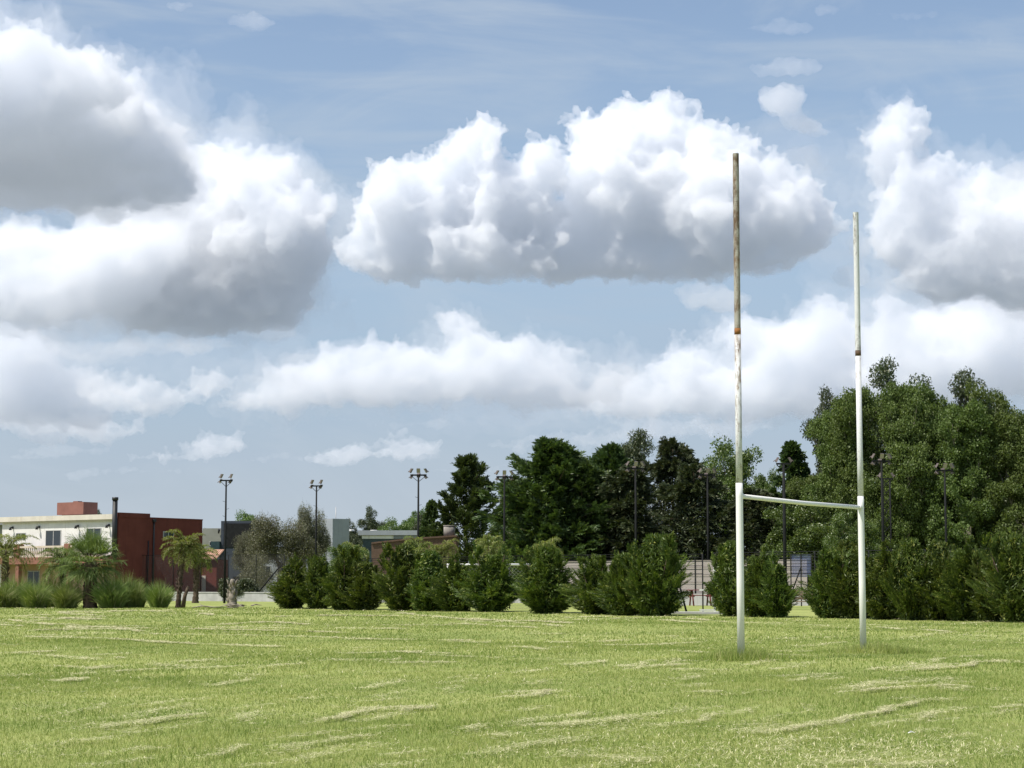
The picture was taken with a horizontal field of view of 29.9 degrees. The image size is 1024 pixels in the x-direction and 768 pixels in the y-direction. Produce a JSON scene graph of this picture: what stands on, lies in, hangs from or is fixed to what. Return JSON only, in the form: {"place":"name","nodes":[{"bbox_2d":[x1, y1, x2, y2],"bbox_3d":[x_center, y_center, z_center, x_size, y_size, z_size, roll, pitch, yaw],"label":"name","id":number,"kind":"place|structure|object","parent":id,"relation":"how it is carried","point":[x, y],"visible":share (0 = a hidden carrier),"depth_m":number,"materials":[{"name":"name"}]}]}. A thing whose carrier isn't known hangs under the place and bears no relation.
{"place":"outdoors","nodes":[
{"label":"outdoors","id":0,"kind":"place"},
{"bbox_2d":[0,601,1023,767],"bbox_3d":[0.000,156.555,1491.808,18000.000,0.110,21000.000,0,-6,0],"label":"ground","id":1,"kind":"structure","parent":0,"point":[801,612],"depth_m":25.27,"materials":[{"name":"green plant"}]},
{"bbox_2d":[0,579,21,607],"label":"grass clump","id":2,"kind":"object","parent":1,"relation":"on","point":[7,598],"visible":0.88,"depth_m":111.54,"materials":[{"name":"green plant"}]},
{"bbox_2d":[2,572,34,607],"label":"grass clump","id":3,"kind":"object","parent":1,"relation":"on","point":[20,583],"visible":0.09,"depth_m":116.07,"materials":[{"name":"green plant"}]},
{"bbox_2d":[0,533,39,585],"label":"palm tree","id":4,"kind":"object","parent":1,"relation":"on","point":[5,557],"visible":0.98,"depth_m":123.29,"materials":[{"name":"green plant"}]},
{"bbox_2d":[14,577,54,607],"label":"grass clump","id":5,"kind":"object","parent":1,"relation":"on","point":[34,597],"visible":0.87,"depth_m":111.39,"materials":[{"name":"green plant"}]},
{"bbox_2d":[36,546,89,587],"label":"palm tree","id":6,"kind":"object","parent":1,"relation":"on","point":[56,555],"visible":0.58,"depth_m":116.14,"materials":[{"name":"green plant"}]},
{"bbox_2d":[44,580,86,608],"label":"grass clump","id":7,"kind":"object","parent":1,"relation":"on","point":[60,597],"visible":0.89,"depth_m":110.90,"materials":[{"name":"green plant"}]},
{"bbox_2d":[52,526,127,607],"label":"palm tree","id":8,"kind":"object","parent":1,"relation":"on","point":[88,545],"visible":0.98,"depth_m":111.53,"materials":[{"name":"green plant"}]},
{"bbox_2d":[0,497,202,599],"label":"white house","id":9,"kind":"structure","parent":1,"relation":"on","point":[139,535],"depth_m":163.27,"materials":[{"name":"concrete"}]},
{"bbox_2d":[27,571,39,587],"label":"window","id":10,"kind":"structure","parent":9,"relation":"in","point":[36,574],"depth_m":164.87,"materials":[{"name":"glass"}]},
{"bbox_2d":[45,530,60,553],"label":"window","id":11,"kind":"structure","parent":9,"relation":"in","point":[52,537],"depth_m":163.93,"materials":[{"name":"glass"}]},
{"bbox_2d":[86,574,137,607],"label":"grass clump","id":12,"kind":"object","parent":1,"relation":"on","point":[110,597],"visible":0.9,"depth_m":111.09,"materials":[{"name":"green plant"}]},
{"bbox_2d":[123,577,150,607],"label":"grass clump","id":13,"kind":"object","parent":1,"relation":"on","point":[136,601],"visible":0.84,"depth_m":111.53,"materials":[{"name":"green plant"}]},
{"bbox_2d":[142,577,177,607],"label":"grass clump","id":14,"kind":"object","parent":1,"relation":"on","point":[160,596],"visible":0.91,"depth_m":111.09,"materials":[{"name":"green plant"}]},
{"bbox_2d":[159,528,207,607],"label":"palm tree","id":15,"kind":"object","parent":1,"relation":"on","point":[184,543],"visible":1,"depth_m":112.31,"materials":[{"name":"green plant"}]},
{"bbox_2d":[178,544,218,602],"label":"palm tree","id":16,"kind":"object","parent":1,"relation":"on","point":[196,585],"visible":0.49,"depth_m":137.22,"materials":[{"name":"green plant"}]},
{"bbox_2d":[142,554,284,591],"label":"wire fence","id":17,"kind":"object","parent":1,"relation":"on","point":[215,570],"visible":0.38,"depth_m":159.28,"materials":[{"name":"metal"}]},
{"bbox_2d":[201,549,227,591],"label":"red annex","id":18,"kind":"object","parent":1,"relation":"on","point":[220,551],"visible":0.36,"depth_m":170.97,"materials":[{"name":"tile"}]},
{"bbox_2d":[217,474,232,602],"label":"floodlight mast","id":19,"kind":"object","parent":1,"relation":"on","point":[224,545],"visible":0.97,"depth_m":135.60,"materials":[{"name":"metal"}]},
{"bbox_2d":[226,579,237,607],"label":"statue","id":20,"kind":"object","parent":1,"relation":"on","point":[232,595],"visible":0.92,"depth_m":110.17,"materials":[{"name":"beige stone"}]},
{"bbox_2d":[235,577,257,595],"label":"round shrub","id":21,"kind":"object","parent":1,"relation":"on","point":[243,585],"visible":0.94,"depth_m":152.51,"materials":[{"name":"green plant"}]},
{"bbox_2d":[231,528,271,591],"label":"grey tree","id":22,"kind":"object","parent":1,"relation":"on","point":[239,550],"visible":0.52,"depth_m":174.71,"materials":[{"name":"green plant"}]},
{"bbox_2d":[202,521,306,591],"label":"blue block house","id":23,"kind":"structure","parent":1,"relation":"on","point":[213,538],"depth_m":189.23,"materials":[{"name":"metal"}]},
{"bbox_2d":[236,511,323,587],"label":"grey tree","id":24,"kind":"object","parent":1,"relation":"on","point":[268,535],"visible":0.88,"depth_m":169.67,"materials":[{"name":"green plant"}]},
{"bbox_2d":[264,552,307,608],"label":"hedge conifer","id":25,"kind":"object","parent":1,"relation":"on","point":[284,593],"visible":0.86,"depth_m":108.26,"materials":[{"name":"green plant"}]},
{"bbox_2d":[290,553,333,608],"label":"hedge conifer","id":26,"kind":"object","parent":1,"relation":"on","point":[312,594],"visible":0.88,"depth_m":106.99,"materials":[{"name":"green plant"}]},
{"bbox_2d":[296,500,331,567],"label":"grey tree","id":27,"kind":"object","parent":1,"relation":"on","point":[324,540],"visible":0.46,"depth_m":176.68,"materials":[{"name":"green plant"}]},
{"bbox_2d":[309,480,322,555],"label":"floodlight mast","id":28,"kind":"object","parent":1,"relation":"on","point":[319,487],"visible":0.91,"depth_m":143.73,"materials":[{"name":"metal"}]},
{"bbox_2d":[316,544,361,609],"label":"hedge conifer","id":29,"kind":"object","parent":1,"relation":"on","point":[343,562],"visible":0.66,"depth_m":103.94,"materials":[{"name":"green plant"}]},
{"bbox_2d":[327,541,368,572],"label":"leafy tree","id":30,"kind":"object","parent":1,"relation":"on","point":[333,551],"visible":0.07,"depth_m":117.73,"materials":[{"name":"green plant"}]},
{"bbox_2d":[346,517,362,559],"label":"leafy tree","id":31,"kind":"object","parent":1,"relation":"on","point":[355,538],"visible":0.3,"depth_m":288.58,"materials":[{"name":"green plant"}]},
{"bbox_2d":[332,552,384,609],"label":"hedge conifer","id":32,"kind":"object","parent":1,"relation":"on","point":[363,595],"visible":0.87,"depth_m":102.92,"materials":[{"name":"green plant"}]},
{"bbox_2d":[307,516,416,573],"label":"grey flat house","id":33,"kind":"structure","parent":1,"relation":"on","point":[338,531],"depth_m":206.13,"materials":[{"name":"teal concrete"}]},
{"bbox_2d":[357,505,389,547],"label":"leafy tree","id":34,"kind":"object","parent":1,"relation":"on","point":[372,523],"visible":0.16,"depth_m":268.64,"materials":[{"name":"green plant"}]},
{"bbox_2d":[368,542,421,610],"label":"hedge conifer","id":35,"kind":"object","parent":1,"relation":"on","point":[397,567],"visible":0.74,"depth_m":100.28,"materials":[{"name":"green plant"}]},
{"bbox_2d":[377,516,412,529],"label":"leafy tree","id":36,"kind":"object","parent":1,"relation":"on","point":[391,524],"visible":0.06,"depth_m":259.34,"materials":[{"name":"green plant"}]},
{"bbox_2d":[401,507,425,529],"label":"leafy tree","id":37,"kind":"object","parent":1,"relation":"on","point":[412,520],"visible":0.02,"depth_m":278.59,"materials":[{"name":"green plant"}]},
{"bbox_2d":[371,535,459,576],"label":"brick building","id":38,"kind":"structure","parent":1,"relation":"on","point":[376,550],"depth_m":149.49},
{"bbox_2d":[408,468,428,542],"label":"floodlight mast","id":39,"kind":"object","parent":1,"relation":"on","point":[418,474],"visible":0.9,"depth_m":127.94,"materials":[{"name":"metal"}]},
{"bbox_2d":[403,535,435,554],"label":"palm tree","id":40,"kind":"object","parent":1,"relation":"on","point":[419,547],"visible":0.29,"depth_m":117.35,"materials":[{"name":"green plant"}]},
{"bbox_2d":[404,549,444,610],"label":"hedge conifer","id":41,"kind":"object","parent":1,"relation":"on","point":[430,563],"visible":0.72,"depth_m":98.36,"materials":[{"name":"green plant"}]},
{"bbox_2d":[419,499,440,536],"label":"conifer tree","id":42,"kind":"object","parent":1,"relation":"on","point":[430,516],"visible":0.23,"depth_m":169.39,"materials":[{"name":"green plant"}]},
{"bbox_2d":[429,537,459,567],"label":"palm tree","id":43,"kind":"object","parent":1,"relation":"on","point":[444,550],"visible":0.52,"depth_m":121.27,"materials":[{"name":"green plant"}]},
{"bbox_2d":[419,553,472,610],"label":"hedge conifer","id":44,"kind":"object","parent":1,"relation":"on","point":[447,600],"visible":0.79,"depth_m":96.50,"materials":[{"name":"green plant"}]},
{"bbox_2d":[281,554,619,608],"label":"court fence","id":45,"kind":"object","parent":1,"relation":"on","point":[371,560],"visible":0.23,"depth_m":106.76,"materials":[{"name":"metal"}]},
{"bbox_2d":[423,452,498,566],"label":"conifer tree","id":46,"kind":"object","parent":1,"relation":"on","point":[469,479],"visible":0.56,"depth_m":161.99,"materials":[{"name":"green plant"}]},
{"bbox_2d":[449,539,520,611],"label":"hedge conifer","id":47,"kind":"object","parent":1,"relation":"on","point":[486,583],"visible":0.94,"depth_m":94.70,"materials":[{"name":"green plant"}]},
{"bbox_2d":[472,533,507,599],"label":"palm tree","id":48,"kind":"object","parent":1,"relation":"on","point":[490,548],"visible":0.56,"depth_m":113.34,"materials":[{"name":"green plant"}]},
{"bbox_2d":[173,592,808,605],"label":"wall","id":49,"kind":"structure","parent":1,"relation":"on","point":[245,596],"depth_m":151.43,"materials":[{"name":"concrete"}]},
{"bbox_2d":[494,470,513,559],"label":"floodlight mast","id":50,"kind":"object","parent":1,"relation":"on","point":[504,476],"visible":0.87,"depth_m":130.91,"materials":[{"name":"metal"}]},
{"bbox_2d":[480,475,529,575],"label":"conifer tree","id":51,"kind":"object","parent":1,"relation":"on","point":[515,477],"visible":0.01,"depth_m":148.86,"materials":[{"name":"green plant"}]},
{"bbox_2d":[0,607,1023,767],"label":"dry clippings","id":52,"kind":"object","parent":1,"relation":"on","point":[574,722],"visible":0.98,"depth_m":21.93,"materials":[{"name":"beige plant"}]},
{"bbox_2d":[469,436,613,581],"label":"conifer tree","id":53,"kind":"object","parent":1,"relation":"on","point":[549,471],"visible":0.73,"depth_m":140.14,"materials":[{"name":"green plant"}]},
{"bbox_2d":[505,541,580,613],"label":"hedge conifer","id":54,"kind":"object","parent":1,"relation":"on","point":[547,571],"visible":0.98,"depth_m":90.81,"materials":[{"name":"green plant"}]},
{"bbox_2d":[528,537,564,562],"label":"palm tree","id":55,"kind":"object","parent":1,"relation":"on","point":[551,542],"visible":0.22,"depth_m":107.27,"materials":[{"name":"green plant"}]},
{"bbox_2d":[554,553,610,613],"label":"hedge conifer","id":56,"kind":"object","parent":1,"relation":"on","point":[595,564],"visible":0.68,"depth_m":88.48,"materials":[{"name":"green plant"}]},
{"bbox_2d":[537,458,632,577],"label":"conifer tree","id":57,"kind":"object","parent":1,"relation":"on","point":[587,481],"visible":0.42,"depth_m":140.56,"materials":[{"name":"green plant"}]},
{"bbox_2d":[587,441,633,559],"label":"conifer tree","id":58,"kind":"object","parent":1,"relation":"on","point":[611,457],"visible":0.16,"depth_m":147.70,"materials":[{"name":"green plant"}]},
{"bbox_2d":[586,540,652,615],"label":"hedge conifer","id":59,"kind":"object","parent":1,"relation":"on","point":[612,594],"visible":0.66,"depth_m":86.22,"materials":[{"name":"green plant"}]},
{"bbox_2d":[625,461,645,547],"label":"floodlight mast","id":60,"kind":"object","parent":1,"relation":"on","point":[634,468],"visible":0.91,"depth_m":121.93,"materials":[{"name":"metal"}]},
{"bbox_2d":[619,428,655,481],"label":"slender tree","id":61,"kind":"object","parent":1,"relation":"on","point":[634,448],"visible":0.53,"depth_m":167.56,"materials":[{"name":"green plant"}]},
{"bbox_2d":[582,464,693,581],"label":"conifer tree","id":62,"kind":"object","parent":1,"relation":"on","point":[621,484],"visible":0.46,"depth_m":139.78,"materials":[{"name":"green plant"}]},
{"bbox_2d":[616,531,694,615],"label":"hedge conifer","id":63,"kind":"object","parent":1,"relation":"on","point":[655,566],"visible":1,"depth_m":84.84,"materials":[{"name":"green plant"}]},
{"bbox_2d":[625,436,713,585],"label":"conifer tree","id":64,"kind":"object","parent":1,"relation":"on","point":[664,467],"visible":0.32,"depth_m":145.32,"materials":[{"name":"green plant"}]},
{"bbox_2d":[632,462,735,593],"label":"conifer tree","id":65,"kind":"object","parent":1,"relation":"on","point":[688,490],"visible":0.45,"depth_m":138.97,"materials":[{"name":"green plant"}]},
{"bbox_2d":[563,559,807,593],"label":"windbreak fence","id":66,"kind":"object","parent":1,"relation":"on","point":[698,586],"visible":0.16,"depth_m":127.58,"materials":[{"name":"metal"}]},
{"bbox_2d":[678,554,703,608],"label":"court fence","id":67,"kind":"object","parent":1,"relation":"on","point":[698,573],"visible":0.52,"depth_m":96.19,"materials":[{"name":"metal"}]},
{"bbox_2d":[697,468,716,583],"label":"floodlight mast","id":68,"kind":"object","parent":1,"relation":"on","point":[706,474],"visible":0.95,"depth_m":128.83,"materials":[{"name":"metal"}]},
{"bbox_2d":[703,540,746,616],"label":"hedge conifer","id":69,"kind":"object","parent":1,"relation":"on","point":[721,582],"visible":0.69,"depth_m":82.13,"materials":[{"name":"green plant"}]},
{"bbox_2d":[702,433,767,547],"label":"leafy tree","id":70,"kind":"object","parent":1,"relation":"on","point":[723,451],"visible":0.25,"depth_m":161.82,"materials":[{"name":"green plant"}]},
{"bbox_2d":[728,543,770,616],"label":"hedge conifer","id":71,"kind":"object","parent":1,"relation":"on","point":[753,572],"visible":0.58,"depth_m":80.39,"materials":[{"name":"green plant"}]},
{"bbox_2d":[693,487,810,590],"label":"conifer tree","id":72,"kind":"object","parent":1,"relation":"on","point":[753,511],"visible":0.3,"depth_m":136.75,"materials":[{"name":"green plant"}]},
{"bbox_2d":[744,466,785,546],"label":"leafy tree","id":73,"kind":"object","parent":1,"relation":"on","point":[767,486],"visible":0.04,"depth_m":159.53,"materials":[{"name":"green plant"}]},
{"bbox_2d":[745,549,801,617],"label":"hedge conifer","id":74,"kind":"object","parent":1,"relation":"on","point":[776,597],"visible":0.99,"depth_m":78.97,"materials":[{"name":"green plant"}]},
{"bbox_2d":[751,440,814,549],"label":"conifer tree","id":75,"kind":"object","parent":1,"relation":"on","point":[791,449],"visible":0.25,"depth_m":151.64,"materials":[{"name":"green plant"}]},
{"bbox_2d":[773,457,793,587],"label":"floodlight mast","id":76,"kind":"object","parent":1,"relation":"on","point":[783,469],"visible":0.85,"depth_m":111.76,"materials":[{"name":"metal"}]},
{"bbox_2d":[733,153,866,656],"bbox_3d":[5.654,0.668,37.381,0.136,9.428,5.740,-4,-7,33],"label":"rugby goal","id":77,"kind":"object","parent":1,"relation":"on","point":[741,496],"visible":0.98,"depth_m":35.43,"materials":[{"name":"white paint"}]},
{"bbox_2d":[790,554,811,605],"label":"windbreak fence","id":78,"kind":"object","parent":1,"relation":"on","point":[800,570],"visible":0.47,"depth_m":116.45,"materials":[{"name":"metal"}]},
{"bbox_2d":[758,494,844,585],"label":"leafy tree","id":79,"kind":"object","parent":1,"relation":"on","point":[802,534],"visible":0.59,"depth_m":129.44,"materials":[{"name":"green plant"}]},
{"bbox_2d":[785,474,827,570],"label":"poplar tree","id":80,"kind":"object","parent":1,"relation":"on","point":[793,489],"visible":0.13,"depth_m":139.06,"materials":[{"name":"green plant"}]},
{"bbox_2d":[796,544,857,617],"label":"hedge conifer","id":81,"kind":"object","parent":1,"relation":"on","point":[820,604],"visible":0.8,"depth_m":77.05,"materials":[{"name":"green plant"}]},
{"bbox_2d":[798,409,866,569],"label":"poplar tree","id":82,"kind":"object","parent":1,"relation":"on","point":[823,449],"visible":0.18,"depth_m":132.39,"materials":[{"name":"green plant"}]},
{"bbox_2d":[800,384,876,497],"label":"leafy tree","id":83,"kind":"object","parent":1,"relation":"on","point":[826,405],"visible":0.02,"depth_m":149.73,"materials":[{"name":"green plant"}]},
{"bbox_2d":[817,539,872,618],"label":"hedge conifer","id":84,"kind":"object","parent":1,"relation":"on","point":[849,605],"visible":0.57,"depth_m":76.40,"materials":[{"name":"green plant"}]},
{"bbox_2d":[820,509,885,558],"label":"leafy tree","id":85,"kind":"object","parent":1,"relation":"on","point":[870,533],"visible":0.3,"depth_m":117.36,"materials":[{"name":"green plant"}]},
{"bbox_2d":[713,548,1003,571],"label":"court fence","id":86,"kind":"object","parent":1,"relation":"on","point":[815,566],"visible":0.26,"depth_m":91.61,"materials":[{"name":"metal"}]},
{"bbox_2d":[823,383,898,551],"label":"poplar tree","id":87,"kind":"object","parent":1,"relation":"on","point":[843,425],"visible":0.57,"depth_m":129.53,"materials":[{"name":"green plant"}]},
{"bbox_2d":[852,539,901,619],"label":"hedge conifer","id":88,"kind":"object","parent":1,"relation":"on","point":[877,607],"visible":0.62,"depth_m":74.65,"materials":[{"name":"green plant"}]},
{"bbox_2d":[869,453,892,546],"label":"floodlight mast","id":89,"kind":"object","parent":1,"relation":"on","point":[880,461],"visible":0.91,"depth_m":113.98,"materials":[{"name":"metal"}]},
{"bbox_2d":[876,473,895,551],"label":"floodlight mast","id":90,"kind":"object","parent":1,"relation":"on","point":[889,495],"visible":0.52,"depth_m":117.85,"materials":[{"name":"metal"}]},
{"bbox_2d":[863,392,938,556],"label":"poplar tree","id":91,"kind":"object","parent":1,"relation":"on","point":[911,468],"visible":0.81,"depth_m":125.93,"materials":[{"name":"green plant"}]},
{"bbox_2d":[866,354,942,495],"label":"leafy tree","id":92,"kind":"object","parent":1,"relation":"on","point":[881,379],"visible":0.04,"depth_m":153.88,"materials":[{"name":"green plant"}]},
{"bbox_2d":[878,536,937,619],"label":"hedge conifer","id":93,"kind":"object","parent":1,"relation":"on","point":[907,558],"visible":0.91,"depth_m":73.82,"materials":[{"name":"green plant"}]},
{"bbox_2d":[874,380,956,547],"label":"poplar tree","id":94,"kind":"object","parent":1,"relation":"on","point":[900,396],"visible":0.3,"depth_m":131.00,"materials":[{"name":"green plant"}]},
{"bbox_2d":[909,540,962,620],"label":"hedge conifer","id":95,"kind":"object","parent":1,"relation":"on","point":[938,554],"visible":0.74,"depth_m":73.24,"materials":[{"name":"green plant"}]},
{"bbox_2d":[933,463,954,546],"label":"floodlight mast","id":96,"kind":"object","parent":1,"relation":"on","point":[942,470],"visible":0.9,"depth_m":118.94,"materials":[{"name":"metal"}]},
{"bbox_2d":[931,535,987,620],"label":"hedge conifer","id":97,"kind":"object","parent":1,"relation":"on","point":[953,603],"visible":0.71,"depth_m":72.29,"materials":[{"name":"green plant"}]},
{"bbox_2d":[915,397,1005,560],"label":"poplar tree","id":98,"kind":"object","parent":1,"relation":"on","point":[963,449],"visible":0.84,"depth_m":125.67,"materials":[{"name":"green plant"}]},
{"bbox_2d":[942,367,1020,504],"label":"leafy tree","id":99,"kind":"object","parent":1,"relation":"on","point":[957,389],"visible":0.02,"depth_m":155.96,"materials":[{"name":"green plant"}]},
{"bbox_2d":[961,544,1002,621],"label":"hedge conifer","id":100,"kind":"object","parent":1,"relation":"on","point":[984,614],"visible":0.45,"depth_m":71.52,"materials":[{"name":"green plant"}]},
{"bbox_2d":[963,378,1021,560],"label":"poplar tree","id":101,"kind":"object","parent":1,"relation":"on","point":[984,397],"visible":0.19,"depth_m":126.50,"materials":[{"name":"green plant"}]},
{"bbox_2d":[966,527,1023,622],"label":"hedge conifer","id":102,"kind":"object","parent":1,"relation":"on","point":[1004,591],"visible":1,"depth_m":70.30,"materials":[{"name":"green plant"}]},
{"bbox_2d":[967,408,1023,559],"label":"poplar tree","id":103,"kind":"object","parent":1,"relation":"on","point":[1011,435],"visible":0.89,"depth_m":125.07,"materials":[{"name":"green plant"}]},
{"bbox_2d":[0,0,1023,562],"label":"sky","id":104,"kind":"structure","parent":0,"point":[276,246],"materials":[{"name":"blue"}]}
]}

